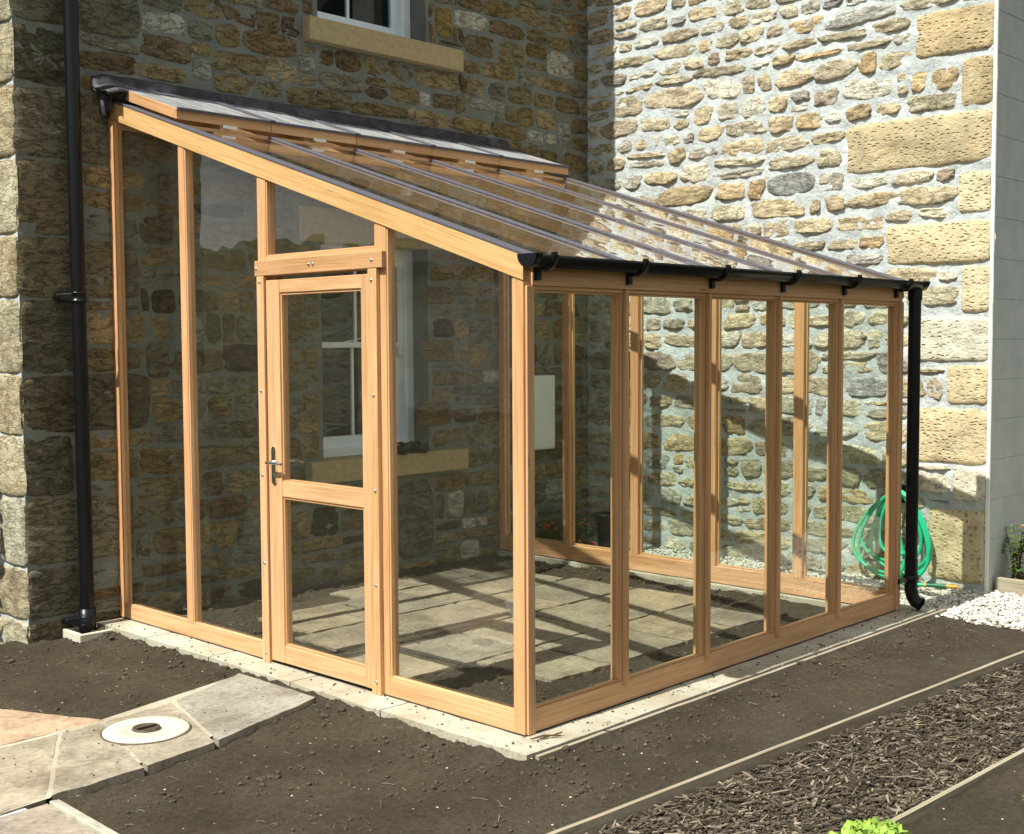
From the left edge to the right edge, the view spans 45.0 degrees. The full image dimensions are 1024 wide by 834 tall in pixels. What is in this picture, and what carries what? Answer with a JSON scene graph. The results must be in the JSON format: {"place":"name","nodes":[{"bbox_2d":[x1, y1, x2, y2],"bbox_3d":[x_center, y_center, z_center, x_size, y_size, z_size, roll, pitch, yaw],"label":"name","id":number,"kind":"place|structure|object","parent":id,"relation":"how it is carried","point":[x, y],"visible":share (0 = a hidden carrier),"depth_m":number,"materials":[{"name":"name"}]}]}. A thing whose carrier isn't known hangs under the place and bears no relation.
{"place":"outdoors","nodes":[
{"label":"outdoors","id":0,"kind":"place"},
{"bbox_2d":[0,673,314,833],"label":"path","id":1,"kind":"structure","parent":0,"point":[22,795],"depth_m":5.02,"materials":[{"name":"beige stone"}]},
{"bbox_2d":[100,716,191,745],"bbox_3d":[-1.539,1.315,5.204,0.372,0.032,0.372,3,5,44],"label":"manhole cover","id":2,"kind":"object","parent":1,"relation":"on","point":[146,730],"visible":1,"depth_m":5.17,"materials":[{"name":"concrete"}]},
{"bbox_2d":[397,442,409,454],"bbox_3d":[-0.799,0.217,8.792,0.114,0.087,0.238,-2,4,-28],"label":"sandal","id":3,"kind":"object","parent":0,"point":[403,448],"visible":0.67,"depth_m":8.70},
{"bbox_2d":[406,440,428,452],"bbox_3d":[-0.698,0.210,8.905,0.238,0.087,0.114,2,4,33],"label":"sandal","id":4,"kind":"object","parent":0,"point":[420,447],"visible":0.86,"depth_m":8.85},
{"bbox_2d":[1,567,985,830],"bbox_3d":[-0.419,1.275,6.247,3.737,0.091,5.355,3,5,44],"label":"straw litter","id":5,"kind":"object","parent":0,"point":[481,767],"visible":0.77,"depth_m":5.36,"materials":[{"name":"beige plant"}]},
{"bbox_2d":[258,568,763,682],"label":"paving","id":6,"kind":"structure","parent":0,"point":[659,621],"depth_m":7.19,"materials":[{"name":"beige stone"}]},
{"bbox_2d":[0,554,1023,833],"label":"soil","id":7,"kind":"structure","parent":0,"point":[988,804],"depth_m":5.08,"materials":[{"name":"brown soil"}]},
{"bbox_2d":[50,800,118,833],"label":"kerb","id":8,"kind":"structure","parent":7,"relation":"on","point":[84,820],"depth_m":4.22,"materials":[{"name":"concrete"}]},
{"bbox_2d":[62,626,112,642],"bbox_3d":[-2.411,1.243,7.035,0.235,0.085,0.220,3,5,44],"label":"gully surround","id":9,"kind":"object","parent":7,"relation":"on","point":[70,633],"visible":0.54,"depth_m":6.94,"materials":[{"name":"grey concrete"}]},
{"bbox_2d":[12,559,1014,828],"bbox_3d":[0.097,1.298,5.890,5.198,0.087,5.491,3,5,44],"label":"pale grit","id":10,"kind":"object","parent":7,"relation":"on","point":[446,767],"visible":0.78,"depth_m":5.18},
{"bbox_2d":[585,661,1023,833],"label":"bark chippings","id":11,"kind":"object","parent":7,"relation":"on","point":[957,752],"visible":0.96,"depth_m":4.82,"materials":[{"name":"brown wood"}]},
{"bbox_2d":[828,816,910,833],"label":"lettuce","id":12,"kind":"object","parent":7,"relation":"on","point":[874,825],"visible":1,"depth_m":3.82,"materials":[{"name":"green plant"}]},
{"bbox_2d":[578,538,1023,629],"bbox_3d":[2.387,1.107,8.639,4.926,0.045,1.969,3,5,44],"label":"gravel","id":13,"kind":"structure","parent":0,"point":[973,603],"depth_m":7.82,"materials":[{"name":"white gravel"}]},
{"bbox_2d":[536,522,562,540],"bbox_3d":[0.316,0.962,9.797,0.215,0.236,0.251,3,5,44],"label":"marigold","id":14,"kind":"object","parent":13,"relation":"on","point":[552,536],"visible":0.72,"depth_m":9.79,"materials":[{"name":"green plant"}]},
{"bbox_2d":[562,512,587,542],"bbox_3d":[0.506,0.904,10.057,0.215,0.318,0.350,0,3,1],"label":"marigold","id":15,"kind":"object","parent":13,"relation":"on","point":[577,536],"visible":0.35,"depth_m":10.00,"materials":[{"name":"green plant"}]},
{"bbox_2d":[575,519,596,544],"bbox_3d":[0.593,0.937,9.791,0.242,0.283,0.255,0,3,-2],"label":"marigold","id":16,"kind":"object","parent":13,"relation":"on","point":[586,532],"visible":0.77,"depth_m":9.75,"materials":[{"name":"green plant"}]},
{"bbox_2d":[581,536,590,544],"bbox_3d":[0.577,1.003,9.466,0.119,0.187,0.108,3,5,44],"label":"geranium","id":17,"kind":"object","parent":13,"relation":"on","point":[585,541],"visible":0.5,"depth_m":9.46,"materials":[{"name":"green plant"}]},
{"bbox_2d":[592,511,610,547],"bbox_3d":[0.715,0.904,9.383,0.214,0.352,0.216,3,5,44],"label":"black pot","id":18,"kind":"object","parent":13,"relation":"on","point":[603,520],"visible":0.62,"depth_m":9.32,"materials":[{"name":"plastic"}]},
{"bbox_2d":[995,572,1023,596],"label":"raised bed","id":19,"kind":"object","parent":13,"relation":"on","point":[1003,585],"visible":0.74,"depth_m":7.99,"materials":[{"name":"wood"}]},
{"bbox_2d":[1001,525,1023,578],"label":"young shrub","id":20,"kind":"object","parent":19,"relation":"on","point":[1017,556],"visible":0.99,"depth_m":8.11,"materials":[{"name":"green plant"}]},
{"label":"ground","id":21,"kind":"structure","parent":0,"visible":0},
{"bbox_2d":[0,0,588,643],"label":"stone house","id":22,"kind":"structure","parent":21,"relation":"on","point":[514,72],"depth_m":7.79,"materials":[{"name":"stone"}]},
{"bbox_2d":[53,0,96,633],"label":"downpipe","id":23,"kind":"object","parent":22,"relation":"attached to","point":[85,620],"visible":0.98,"depth_m":6.91,"materials":[{"name":"black plastic"}]},
{"bbox_2d":[317,0,425,41],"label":"window","id":24,"kind":"structure","parent":22,"relation":"in","point":[404,18],"depth_m":8.91,"materials":[{"name":"white paint"}]},
{"bbox_2d":[320,244,428,457],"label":"window","id":25,"kind":"structure","parent":22,"relation":"in","point":[340,311],"depth_m":9.05,"materials":[{"name":"white paint"}]},
{"bbox_2d":[534,375,554,449],"bbox_3d":[0.177,-0.034,9.752,0.104,0.585,0.395,3,5,44],"label":"meter box","id":26,"kind":"object","parent":22,"relation":"attached to","point":[544,410],"visible":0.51,"depth_m":9.76,"materials":[{"name":"white plastic"}]},
{"bbox_2d":[534,380,554,447],"bbox_3d":[0.213,-0.022,9.720,0.008,0.535,0.367,3,5,44],"label":"door","id":27,"kind":"structure","parent":26,"relation":"in","point":[544,390],"depth_m":9.76,"materials":[{"name":"white plastic"}]},
{"bbox_2d":[97,550,935,760],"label":"plinth","id":28,"kind":"structure","parent":21,"relation":"on","point":[453,728],"depth_m":5.83,"materials":[{"name":"concrete"}]},
{"bbox_2d":[90,74,929,736],"bbox_3d":[0.020,-0.411,7.205,3.447,3.159,3.463,3,5,44],"label":"greenhouse","id":29,"kind":"object","parent":28,"relation":"on","point":[326,156],"visible":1,"depth_m":6.28,"materials":[{"name":"brown wood"}]},
{"bbox_2d":[265,274,371,688],"bbox_3d":[-0.896,0.287,5.886,0.818,1.893,0.164,3,5,44],"label":"door","id":30,"kind":"structure","parent":29,"relation":"in","point":[283,489],"depth_m":6.04,"materials":[{"name":"brown wood"}]},
{"bbox_2d":[898,288,924,610],"bbox_3d":[2.345,0.187,7.255,0.128,1.930,0.204,3,5,44],"label":"downpipe","id":31,"kind":"object","parent":29,"relation":"attached to","point":[910,581],"visible":0.94,"depth_m":7.28,"materials":[{"name":"black plastic"}]},
{"bbox_2d":[530,732,562,739],"bbox_3d":[0.141,1.287,4.989,0.148,0.014,0.023,-2,4,-25],"label":"twig","id":32,"kind":"object","parent":28,"relation":"on","point":[543,736],"visible":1,"depth_m":4.99,"materials":[{"name":"brown wood"}]},
{"bbox_2d":[535,609,946,759],"bbox_3d":[1.350,1.288,6.120,0.023,0.107,3.620,3,5,44],"label":"edging board","id":33,"kind":"object","parent":21,"relation":"on","point":[682,706],"visible":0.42,"depth_m":5.74,"materials":[{"name":"brown wood"}]},
{"bbox_2d":[546,650,1023,833],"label":"edging board","id":34,"kind":"object","parent":21,"relation":"on","point":[594,824],"visible":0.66,"depth_m":4.96,"materials":[{"name":"brown wood"}]},
{"bbox_2d":[587,0,1023,594],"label":"stone extension","id":35,"kind":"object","parent":21,"relation":"on","point":[883,136],"visible":0.69,"depth_m":8.62,"materials":[{"name":"beige stone"}]},
{"bbox_2d":[901,485,905,502],"bbox_3d":[2.603,0.523,8.325,0.060,0.120,0.157,3,5,44],"label":"hose hook","id":36,"kind":"object","parent":35,"relation":"attached to","point":[903,487],"visible":0.11,"depth_m":8.35,"materials":[{"name":"black plastic"}]},
{"bbox_2d":[851,490,957,588],"bbox_3d":[2.611,0.798,8.281,0.744,0.641,0.104,3,5,42],"label":"garden hose","id":37,"kind":"object","parent":36,"relation":"hanging from","point":[922,525],"visible":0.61,"depth_m":8.39,"materials":[{"name":"green rubber"}]},
{"bbox_2d":[891,748,1023,826],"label":"edging board","id":38,"kind":"object","parent":21,"relation":"on","point":[910,816],"visible":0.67,"depth_m":4.57,"materials":[{"name":"beige wood"}]},
{"bbox_2d":[963,620,1023,631],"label":"edging board","id":39,"kind":"object","parent":21,"relation":"on","point":[998,626],"visible":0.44,"depth_m":7.11,"materials":[{"name":"brown wood"}]}
]}

